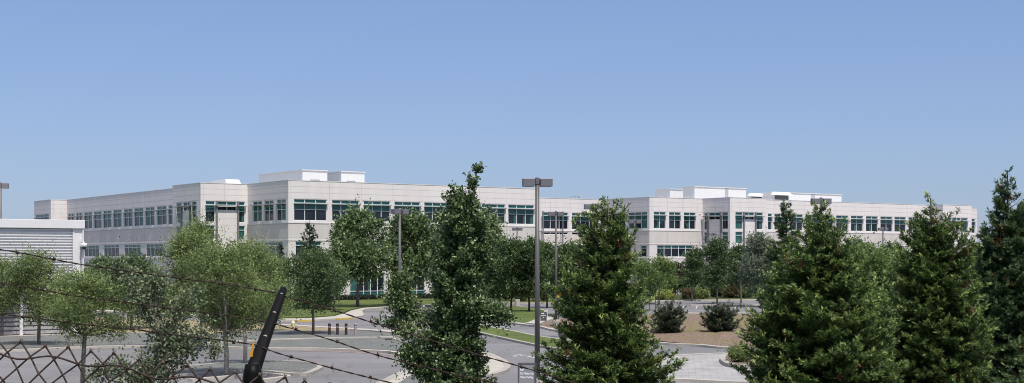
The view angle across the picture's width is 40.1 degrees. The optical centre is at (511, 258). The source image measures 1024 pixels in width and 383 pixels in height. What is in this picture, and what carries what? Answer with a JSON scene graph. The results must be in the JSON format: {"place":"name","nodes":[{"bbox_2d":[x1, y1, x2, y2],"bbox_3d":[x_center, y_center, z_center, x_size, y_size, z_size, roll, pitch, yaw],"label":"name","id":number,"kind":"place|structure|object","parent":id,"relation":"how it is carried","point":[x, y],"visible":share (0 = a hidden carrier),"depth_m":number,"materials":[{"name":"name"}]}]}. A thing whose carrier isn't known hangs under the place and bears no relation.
{"place":"outdoors","nodes":[
{"label":"outdoors","id":0,"kind":"place"},
{"bbox_2d":[89,299,433,317],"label":"lawn","id":1,"kind":"structure","parent":0,"point":[347,306],"depth_m":135.55,"materials":[{"name":"green plant"}]},
{"bbox_2d":[293,220,322,306],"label":"fir tree","id":2,"kind":"object","parent":1,"relation":"on","point":[311,238],"visible":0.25,"depth_m":132.82,"materials":[{"name":"green plant"}]},
{"bbox_2d":[322,258,353,309],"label":"young tree","id":3,"kind":"object","parent":1,"relation":"on","point":[349,277],"visible":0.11,"depth_m":128.32,"materials":[{"name":"green plant"}]},
{"bbox_2d":[318,193,401,306],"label":"plane tree","id":4,"kind":"object","parent":1,"relation":"on","point":[351,230],"visible":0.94,"depth_m":136.68,"materials":[{"name":"green plant"}]},
{"bbox_2d":[94,304,430,321],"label":"pavement","id":5,"kind":"structure","parent":0,"point":[357,313],"depth_m":116.86,"materials":[{"name":"concrete"}]},
{"bbox_2d":[257,323,396,333],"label":"pavement","id":6,"kind":"structure","parent":0,"point":[371,330],"depth_m":95.13,"materials":[{"name":"concrete"}]},
{"bbox_2d":[0,293,761,382],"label":"asphalt road","id":7,"kind":"structure","parent":0,"point":[373,366],"depth_m":69.16,"materials":[{"name":"asphalt"}]},
{"bbox_2d":[0,219,84,336],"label":"louvred enclosure","id":8,"kind":"object","parent":7,"relation":"on","point":[66,235],"visible":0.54,"depth_m":87.55,"materials":[{"name":"grey"}]},
{"bbox_2d":[29,254,152,382],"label":"young tree","id":9,"kind":"object","parent":7,"relation":"on","point":[73,309],"visible":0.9,"depth_m":49.45,"materials":[{"name":"green plant"}]},
{"bbox_2d":[84,252,117,314],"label":"young tree","id":10,"kind":"object","parent":7,"relation":"on","point":[94,259],"visible":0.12,"depth_m":119.52,"materials":[{"name":"green plant"}]},
{"bbox_2d":[133,210,224,350],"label":"young tree","id":11,"kind":"object","parent":7,"relation":"on","point":[183,244],"visible":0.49,"depth_m":73.53,"materials":[{"name":"green plant"}]},
{"bbox_2d":[0,330,394,349],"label":"gravel bed","id":12,"kind":"object","parent":7,"relation":"on","point":[8,342],"visible":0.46,"depth_m":84.77,"materials":[{"name":"gravel"}]},
{"bbox_2d":[0,251,27,335],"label":"young tree","id":13,"kind":"object","parent":12,"relation":"on","point":[3,300],"visible":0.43,"depth_m":85.75,"materials":[{"name":"green plant"}]},
{"bbox_2d":[0,238,71,343],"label":"young tree","id":14,"kind":"object","parent":12,"relation":"on","point":[25,272],"visible":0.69,"depth_m":77.37,"materials":[{"name":"green plant"}]},
{"bbox_2d":[157,208,224,340],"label":"young tree","id":15,"kind":"object","parent":12,"relation":"on","point":[210,231],"visible":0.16,"depth_m":79.57,"materials":[{"name":"green plant"}]},
{"bbox_2d":[269,240,354,333],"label":"young tree","id":16,"kind":"object","parent":12,"relation":"on","point":[310,290],"visible":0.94,"depth_m":88.16,"materials":[{"name":"green plant"}]},
{"bbox_2d":[0,345,401,355],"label":"kerb","id":17,"kind":"structure","parent":7,"relation":"on","point":[229,347],"depth_m":74.60,"materials":[{"name":"concrete"}]},
{"bbox_2d":[89,318,349,333],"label":"dry grass","id":18,"kind":"structure","parent":7,"relation":"on","point":[254,329],"depth_m":95.83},
{"bbox_2d":[85,236,174,327],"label":"young tree","id":19,"kind":"object","parent":18,"relation":"on","point":[142,263],"visible":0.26,"depth_m":95.45,"materials":[{"name":"green plant"}]},
{"bbox_2d":[165,225,302,375],"bbox_3d":[-11.353,1.913,57.185,6.062,6.578,5.951,0,0,0],"label":"young tree","id":20,"kind":"object","parent":7,"relation":"on","point":[230,300],"visible":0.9,"depth_m":56.85,"materials":[{"name":"green plant"}]},
{"bbox_2d":[187,372,290,381],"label":"kerb","id":21,"kind":"structure","parent":7,"relation":"on","point":[276,376],"depth_m":56.58,"materials":[{"name":"concrete"}]},
{"bbox_2d":[158,360,323,377],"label":"kerb","id":22,"kind":"structure","parent":7,"relation":"on","point":[318,368],"depth_m":59.23,"materials":[{"name":"concrete"}]},
{"bbox_2d":[167,361,316,373],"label":"gravel island","id":23,"kind":"structure","parent":7,"relation":"on","point":[293,366],"depth_m":61.93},
{"bbox_2d":[206,222,317,362],"bbox_3d":[-11.581,1.735,64.026,5.203,6.934,4.652,0,0,0],"label":"young tree","id":24,"kind":"object","parent":23,"relation":"on","point":[267,267],"visible":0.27,"depth_m":63.89,"materials":[{"name":"green plant"}]},
{"bbox_2d":[202,336,394,344],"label":"kerb","id":25,"kind":"structure","parent":7,"relation":"on","point":[313,338],"depth_m":83.70,"materials":[{"name":"concrete"}]},
{"bbox_2d":[216,338,403,350],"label":"gravel bed","id":26,"kind":"object","parent":7,"relation":"on","point":[368,343],"visible":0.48,"depth_m":78.97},
{"bbox_2d":[391,208,408,340],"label":"street lamp","id":27,"kind":"object","parent":26,"relation":"on","point":[399,211],"visible":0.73,"depth_m":81.93,"materials":[{"name":"grey"}]},
{"bbox_2d":[290,292,433,299],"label":"hedge","id":28,"kind":"object","parent":7,"relation":"on","point":[371,296],"visible":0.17,"depth_m":161.82,"materials":[{"name":"green plant"}]},
{"bbox_2d":[377,206,439,298],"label":"plane tree","id":29,"kind":"object","parent":7,"relation":"on","point":[415,232],"visible":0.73,"depth_m":139.03,"materials":[{"name":"green plant"}]},
{"bbox_2d":[475,202,510,283],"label":"plane tree","id":30,"kind":"object","parent":7,"relation":"on","point":[493,225],"visible":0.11,"depth_m":141.36,"materials":[{"name":"green plant"}]},
{"bbox_2d":[34,169,976,298],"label":"office building","id":31,"kind":"structure","parent":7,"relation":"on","point":[286,205],"depth_m":190.08,"materials":[{"name":"white"}]},
{"bbox_2d":[85,245,98,256],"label":"window","id":32,"kind":"structure","parent":31,"relation":"in","point":[89,251],"depth_m":202.30,"materials":[{"name":"white"}]},
{"bbox_2d":[104,245,118,256],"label":"window","id":33,"kind":"structure","parent":31,"relation":"in","point":[107,248],"depth_m":195.60,"materials":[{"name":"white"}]},
{"bbox_2d":[122,208,132,226],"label":"window","id":34,"kind":"structure","parent":31,"relation":"in","point":[128,213],"depth_m":189.86,"materials":[{"name":"white"}]},
{"bbox_2d":[125,244,140,256],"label":"window","id":35,"kind":"structure","parent":31,"relation":"in","point":[127,246],"depth_m":188.57,"materials":[{"name":"white"}]},
{"bbox_2d":[135,208,142,225],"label":"window","id":36,"kind":"structure","parent":31,"relation":"in","point":[138,211],"depth_m":186.51,"materials":[{"name":"white"}]},
{"bbox_2d":[143,207,154,225],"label":"window","id":37,"kind":"structure","parent":31,"relation":"in","point":[150,213],"depth_m":183.17,"materials":[{"name":"white"}]},
{"bbox_2d":[147,244,162,256],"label":"window","id":38,"kind":"structure","parent":31,"relation":"in","point":[150,250],"depth_m":182.50,"materials":[{"name":"white"}]},
{"bbox_2d":[154,206,166,224],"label":"window","id":39,"kind":"structure","parent":31,"relation":"in","point":[161,210],"depth_m":180.02,"materials":[{"name":"white"}]},
{"bbox_2d":[206,201,214,221],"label":"window","id":40,"kind":"structure","parent":31,"relation":"in","point":[209,209],"depth_m":163.83,"materials":[{"name":"teal"}]},
{"bbox_2d":[218,201,235,210],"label":"window","id":41,"kind":"structure","parent":31,"relation":"in","point":[224,208],"depth_m":165.04,"materials":[{"name":"teal"}]},
{"bbox_2d":[250,201,261,221],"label":"window","id":42,"kind":"structure","parent":31,"relation":"in","point":[257,205],"depth_m":164.43,"materials":[{"name":"teal"}]},
{"bbox_2d":[262,200,272,221],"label":"window","id":43,"kind":"structure","parent":31,"relation":"in","point":[268,204],"depth_m":161.61,"materials":[{"name":"teal"}]},
{"bbox_2d":[255,242,281,256],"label":"window","id":44,"kind":"structure","parent":31,"relation":"in","point":[272,244],"depth_m":160.94,"materials":[{"name":"teal"}]},
{"bbox_2d":[276,199,285,220],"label":"window","id":45,"kind":"structure","parent":31,"relation":"in","point":[281,203],"depth_m":159.02,"materials":[{"name":"teal"}]},
{"bbox_2d":[294,199,328,220],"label":"window","id":46,"kind":"structure","parent":31,"relation":"in","point":[304,209],"depth_m":159.12,"materials":[{"name":"teal"}]},
{"bbox_2d":[332,200,358,220],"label":"window","id":47,"kind":"structure","parent":31,"relation":"in","point":[337,205],"depth_m":161.29,"materials":[{"name":"teal"}]},
{"bbox_2d":[350,272,383,294],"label":"window","id":48,"kind":"structure","parent":31,"relation":"in","point":[376,288],"depth_m":163.55,"materials":[{"name":"teal"}]},
{"bbox_2d":[364,201,391,221],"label":"window","id":49,"kind":"structure","parent":31,"relation":"in","point":[382,208],"depth_m":164.31,"materials":[{"name":"teal"}]},
{"bbox_2d":[394,201,421,215],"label":"window","id":50,"kind":"structure","parent":31,"relation":"in","point":[398,205],"depth_m":166.53,"materials":[{"name":"teal"}]},
{"bbox_2d":[424,202,447,222],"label":"window","id":51,"kind":"structure","parent":31,"relation":"in","point":[429,207],"depth_m":168.41,"materials":[{"name":"teal"}]},
{"bbox_2d":[482,204,506,223],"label":"window","id":52,"kind":"structure","parent":31,"relation":"in","point":[500,208],"depth_m":174.01,"materials":[{"name":"teal"}]},
{"bbox_2d":[508,204,534,224],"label":"window","id":53,"kind":"structure","parent":31,"relation":"in","point":[517,214],"depth_m":176.02,"materials":[{"name":"teal"}]},
{"bbox_2d":[544,212,569,228],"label":"window","id":54,"kind":"structure","parent":31,"relation":"in","point":[549,221],"depth_m":204.99,"materials":[{"name":"teal"}]},
{"bbox_2d":[572,213,597,228],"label":"window","id":55,"kind":"structure","parent":31,"relation":"in","point":[582,220],"depth_m":207.66,"materials":[{"name":"teal"}]},
{"bbox_2d":[629,212,646,228],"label":"window","id":56,"kind":"structure","parent":31,"relation":"in","point":[642,216],"depth_m":203.05,"materials":[{"name":"teal"}]},
{"bbox_2d":[654,212,666,228],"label":"window","id":57,"kind":"structure","parent":31,"relation":"in","point":[659,217],"depth_m":202.16,"materials":[{"name":"teal"}]},
{"bbox_2d":[669,212,680,228],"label":"window","id":58,"kind":"structure","parent":31,"relation":"in","point":[674,217],"depth_m":203.84,"materials":[{"name":"teal"}]},
{"bbox_2d":[657,245,692,256],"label":"window","id":59,"kind":"structure","parent":31,"relation":"in","point":[670,250],"depth_m":203.69,"materials":[{"name":"teal"}]},
{"bbox_2d":[684,212,694,228],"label":"window","id":60,"kind":"structure","parent":31,"relation":"in","point":[689,218],"depth_m":205.49,"materials":[{"name":"teal"}]},
{"bbox_2d":[851,216,864,230],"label":"window","id":61,"kind":"structure","parent":31,"relation":"in","point":[857,221],"depth_m":221.48,"materials":[{"name":"teal"}]},
{"bbox_2d":[866,216,878,231],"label":"window","id":62,"kind":"structure","parent":31,"relation":"in","point":[871,221],"depth_m":223.44,"materials":[{"name":"teal"}]},
{"bbox_2d":[880,216,891,231],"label":"window","id":63,"kind":"structure","parent":31,"relation":"in","point":[886,222],"depth_m":225.58,"materials":[{"name":"teal"}]},
{"bbox_2d":[894,217,907,231],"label":"window","id":64,"kind":"structure","parent":31,"relation":"in","point":[899,222],"depth_m":227.57,"materials":[{"name":"teal"}]},
{"bbox_2d":[478,325,571,347],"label":"median lawn","id":65,"kind":"structure","parent":7,"relation":"on","point":[518,336],"depth_m":85.67,"materials":[{"name":"green plant"}]},
{"bbox_2d":[518,363,536,382],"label":"directional sign","id":66,"kind":"object","parent":7,"relation":"on","point":[526,375],"visible":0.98,"depth_m":46.97,"materials":[{"name":"grey"}]},
{"bbox_2d":[478,324,591,351],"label":"kerb","id":67,"kind":"structure","parent":7,"relation":"on","point":[514,340],"depth_m":83.39,"materials":[{"name":"concrete"}]},
{"bbox_2d":[522,177,552,382],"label":"street lamp","id":68,"kind":"object","parent":7,"relation":"on","point":[537,182],"visible":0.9,"depth_m":49.92,"materials":[{"name":"grey metal"}]},
{"bbox_2d":[539,236,558,307],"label":"broadleaf tree","id":69,"kind":"object","parent":7,"relation":"on","point":[549,248],"visible":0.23,"depth_m":137.40,"materials":[{"name":"green plant"}]},
{"bbox_2d":[540,235,585,307],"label":"broadleaf tree","id":70,"kind":"object","parent":7,"relation":"on","point":[564,250],"visible":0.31,"depth_m":119.09,"materials":[{"name":"green plant"}]},
{"bbox_2d":[491,299,760,303],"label":"kerb","id":71,"kind":"structure","parent":7,"relation":"on","point":[654,301],"depth_m":160.55,"materials":[{"name":"concrete"}]},
{"bbox_2d":[505,322,756,349],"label":"kerb","id":72,"kind":"structure","parent":7,"relation":"on","point":[661,343],"depth_m":78.47,"materials":[{"name":"concrete"}]},
{"bbox_2d":[627,252,675,307],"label":"young tree","id":73,"kind":"object","parent":7,"relation":"on","point":[654,279],"visible":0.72,"depth_m":131.05,"materials":[{"name":"green plant"}]},
{"bbox_2d":[541,314,762,346],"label":"mulch mound","id":74,"kind":"object","parent":7,"relation":"on","point":[695,332],"visible":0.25,"depth_m":85.70,"materials":[{"name":"soil"}]},
{"bbox_2d":[548,211,563,325],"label":"street lamp","id":75,"kind":"object","parent":74,"relation":"on","point":[555,213],"visible":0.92,"depth_m":96.92,"materials":[{"name":"grey"}]},
{"bbox_2d":[650,297,688,332],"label":"shrub","id":76,"kind":"object","parent":74,"relation":"on","point":[667,318],"visible":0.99,"depth_m":87.11,"materials":[{"name":"green plant"}]},
{"bbox_2d":[699,299,744,331],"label":"shrub","id":77,"kind":"object","parent":74,"relation":"on","point":[712,321],"visible":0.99,"depth_m":87.09,"materials":[{"name":"green plant"}]},
{"bbox_2d":[648,252,682,304],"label":"young tree","id":78,"kind":"object","parent":7,"relation":"on","point":[667,265],"visible":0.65,"depth_m":147.49,"materials":[{"name":"green plant"}]},
{"bbox_2d":[571,295,760,300],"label":"planting bed","id":79,"kind":"object","parent":7,"relation":"on","point":[676,297],"visible":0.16,"depth_m":166.56,"materials":[{"name":"green soil"}]},
{"bbox_2d":[693,286,710,298],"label":"shrub","id":80,"kind":"object","parent":79,"relation":"on","point":[702,294],"visible":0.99,"depth_m":165.17,"materials":[{"name":"green plant"}]},
{"bbox_2d":[718,285,744,297],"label":"shrub","id":81,"kind":"object","parent":79,"relation":"on","point":[732,292],"visible":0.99,"depth_m":169.17,"materials":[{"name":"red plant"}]},
{"bbox_2d":[678,246,705,300],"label":"young tree","id":82,"kind":"object","parent":7,"relation":"on","point":[693,266],"visible":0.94,"depth_m":159.62,"materials":[{"name":"green plant"}]},
{"bbox_2d":[671,378,748,382],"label":"kerb","id":83,"kind":"structure","parent":7,"relation":"on","point":[691,380],"depth_m":55.01,"materials":[{"name":"concrete"}]},
{"bbox_2d":[690,234,738,303],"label":"young tree","id":84,"kind":"object","parent":7,"relation":"on","point":[718,264],"visible":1,"depth_m":149.66,"materials":[{"name":"green plant"}]},
{"bbox_2d":[726,240,751,302],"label":"young tree","id":85,"kind":"object","parent":7,"relation":"on","point":[736,250],"visible":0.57,"depth_m":151.74,"materials":[{"name":"green plant"}]},
{"bbox_2d":[732,227,779,302],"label":"silver tree","id":86,"kind":"object","parent":7,"relation":"on","point":[753,267],"visible":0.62,"depth_m":139.46,"materials":[{"name":"green plant"}]},
{"bbox_2d":[750,199,803,367],"bbox_3d":[8.208,1.702,41.976,2.123,7.002,2.308,0,0,-26],"label":"redwood tree","id":87,"kind":"object","parent":7,"relation":"on","point":[782,227],"visible":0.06,"depth_m":41.92,"materials":[{"name":"green plant"}]},
{"bbox_2d":[847,230,901,303],"bbox_3d":[12.364,2.044,48.209,3.836,6.317,3.995,0,0,-43],"label":"broadleaf tree","id":88,"kind":"object","parent":7,"relation":"on","point":[875,264],"visible":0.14,"depth_m":47.60,"materials":[{"name":"green plant"}]},
{"bbox_2d":[853,256,897,378],"bbox_3d":[10.662,2.557,40.150,3.532,5.292,3.808,0,0,38],"label":"broadleaf tree","id":89,"kind":"object","parent":7,"relation":"on","point":[885,301],"visible":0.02,"depth_m":39.72,"materials":[{"name":"green plant"}]},
{"bbox_2d":[965,165,1023,382],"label":"redwood tree","id":90,"kind":"object","parent":7,"relation":"on","point":[1000,265],"visible":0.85,"depth_m":32.56,"materials":[{"name":"green plant"}]},
{"bbox_2d":[385,354,503,382],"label":"pavement","id":91,"kind":"structure","parent":0,"point":[495,365],"depth_m":60.81,"materials":[{"name":"concrete"}]},
{"bbox_2d":[376,352,510,382],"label":"kerb","id":92,"kind":"structure","parent":91,"relation":"on","point":[506,368],"depth_m":59.07,"materials":[{"name":"concrete"}]},
{"bbox_2d":[0,0,1023,255],"label":"sky","id":93,"kind":"structure","parent":0,"point":[863,101],"materials":[{"name":"blue"}]},
{"bbox_2d":[496,306,543,322],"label":"lawn","id":94,"kind":"structure","parent":0,"point":[524,314],"depth_m":121.34,"materials":[{"name":"green plant"}]},
{"bbox_2d":[477,235,509,301],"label":"broadleaf tree","id":95,"kind":"object","parent":94,"relation":"on","point":[490,271],"visible":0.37,"depth_m":133.48,"materials":[{"name":"green plant"}]},
{"bbox_2d":[490,233,534,310],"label":"broadleaf tree","id":96,"kind":"object","parent":94,"relation":"on","point":[506,263],"visible":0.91,"depth_m":125.27,"materials":[{"name":"green plant"}]},
{"bbox_2d":[500,233,552,310],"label":"broadleaf tree","id":97,"kind":"object","parent":94,"relation":"on","point":[530,243],"visible":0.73,"depth_m":125.23,"materials":[{"name":"green plant"}]},
{"bbox_2d":[639,354,751,381],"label":"paved forecourt","id":98,"kind":"structure","parent":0,"point":[710,366],"depth_m":60.51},
{"bbox_2d":[726,353,761,363],"bbox_3d":[11.222,4.800,65.718,2.634,0.200,9.059,0,0,11],"label":"planting bed","id":99,"kind":"object","parent":98,"relation":"on","point":[742,362],"visible":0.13,"depth_m":63.84,"materials":[{"name":"brown soil"}]},
{"bbox_2d":[716,340,749,361],"bbox_3d":[10.270,4.303,63.660,1.709,1.441,1.466,0,0,-24],"label":"shrub","id":100,"kind":"object","parent":99,"relation":"on","point":[735,353],"visible":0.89,"depth_m":63.42,"materials":[{"name":"green plant"}]},
{"bbox_3d":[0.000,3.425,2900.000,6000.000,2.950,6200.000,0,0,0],"label":"ground","id":101,"kind":"structure","parent":0,"visible":0},
{"bbox_2d":[77,236,230,382],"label":"oak sapling","id":102,"kind":"object","parent":101,"relation":"on","point":[166,347],"visible":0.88,"depth_m":14.96,"materials":[{"name":"green plant"}]},
{"bbox_2d":[0,339,331,382],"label":"chain link fence","id":103,"kind":"object","parent":101,"relation":"on","point":[54,358],"visible":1,"depth_m":3.60,"materials":[{"name":"metal"}]},
{"bbox_2d":[242,287,286,382],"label":"fence post","id":104,"kind":"object","parent":101,"relation":"on","point":[254,365],"visible":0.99,"depth_m":3.70,"materials":[{"name":"metal"}]},
{"bbox_2d":[0,313,257,345],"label":"barbed wire","id":105,"kind":"object","parent":104,"relation":"attached to","point":[115,328],"visible":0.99,"depth_m":3.67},
{"bbox_2d":[0,279,265,322],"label":"barbed wire","id":106,"kind":"object","parent":104,"relation":"attached to","point":[124,302],"visible":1,"depth_m":3.73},
{"bbox_2d":[0,249,275,292],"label":"barbed wire","id":107,"kind":"object","parent":104,"relation":"attached to","point":[99,267],"visible":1,"depth_m":3.83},
{"bbox_2d":[262,347,391,382],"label":"barbed wire","id":108,"kind":"object","parent":104,"relation":"attached to","point":[331,367],"visible":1,"depth_m":3.66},
{"bbox_2d":[274,323,497,382],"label":"barbed wire","id":109,"kind":"object","parent":104,"relation":"attached to","point":[378,355],"visible":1,"depth_m":3.72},
{"bbox_2d":[284,295,575,382],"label":"barbed wire","id":110,"kind":"object","parent":104,"relation":"attached to","point":[447,345],"visible":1,"depth_m":3.77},
{"bbox_2d":[371,161,520,382],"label":"oak tree","id":111,"kind":"object","parent":101,"relation":"on","point":[464,309],"visible":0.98,"depth_m":27.71,"materials":[{"name":"green plant"}]},
{"bbox_2d":[530,195,688,382],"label":"redwood tree","id":112,"kind":"object","parent":101,"relation":"on","point":[608,330],"visible":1,"depth_m":25.59,"materials":[{"name":"green plant"}]},
{"bbox_2d":[728,199,909,382],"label":"redwood tree","id":113,"kind":"object","parent":101,"relation":"on","point":[815,326],"visible":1,"depth_m":24.53,"materials":[{"name":"green plant"}]},
{"bbox_2d":[874,191,1003,382],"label":"redwood tree","id":114,"kind":"object","parent":101,"relation":"on","point":[941,340],"visible":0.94,"depth_m":27.55,"materials":[{"name":"green plant"}]},
{"bbox_2d":[992,330,1023,382],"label":"redwood tree","id":115,"kind":"object","parent":101,"relation":"on","point":[1022,360],"visible":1,"depth_m":22.03,"materials":[{"name":"green plant"}]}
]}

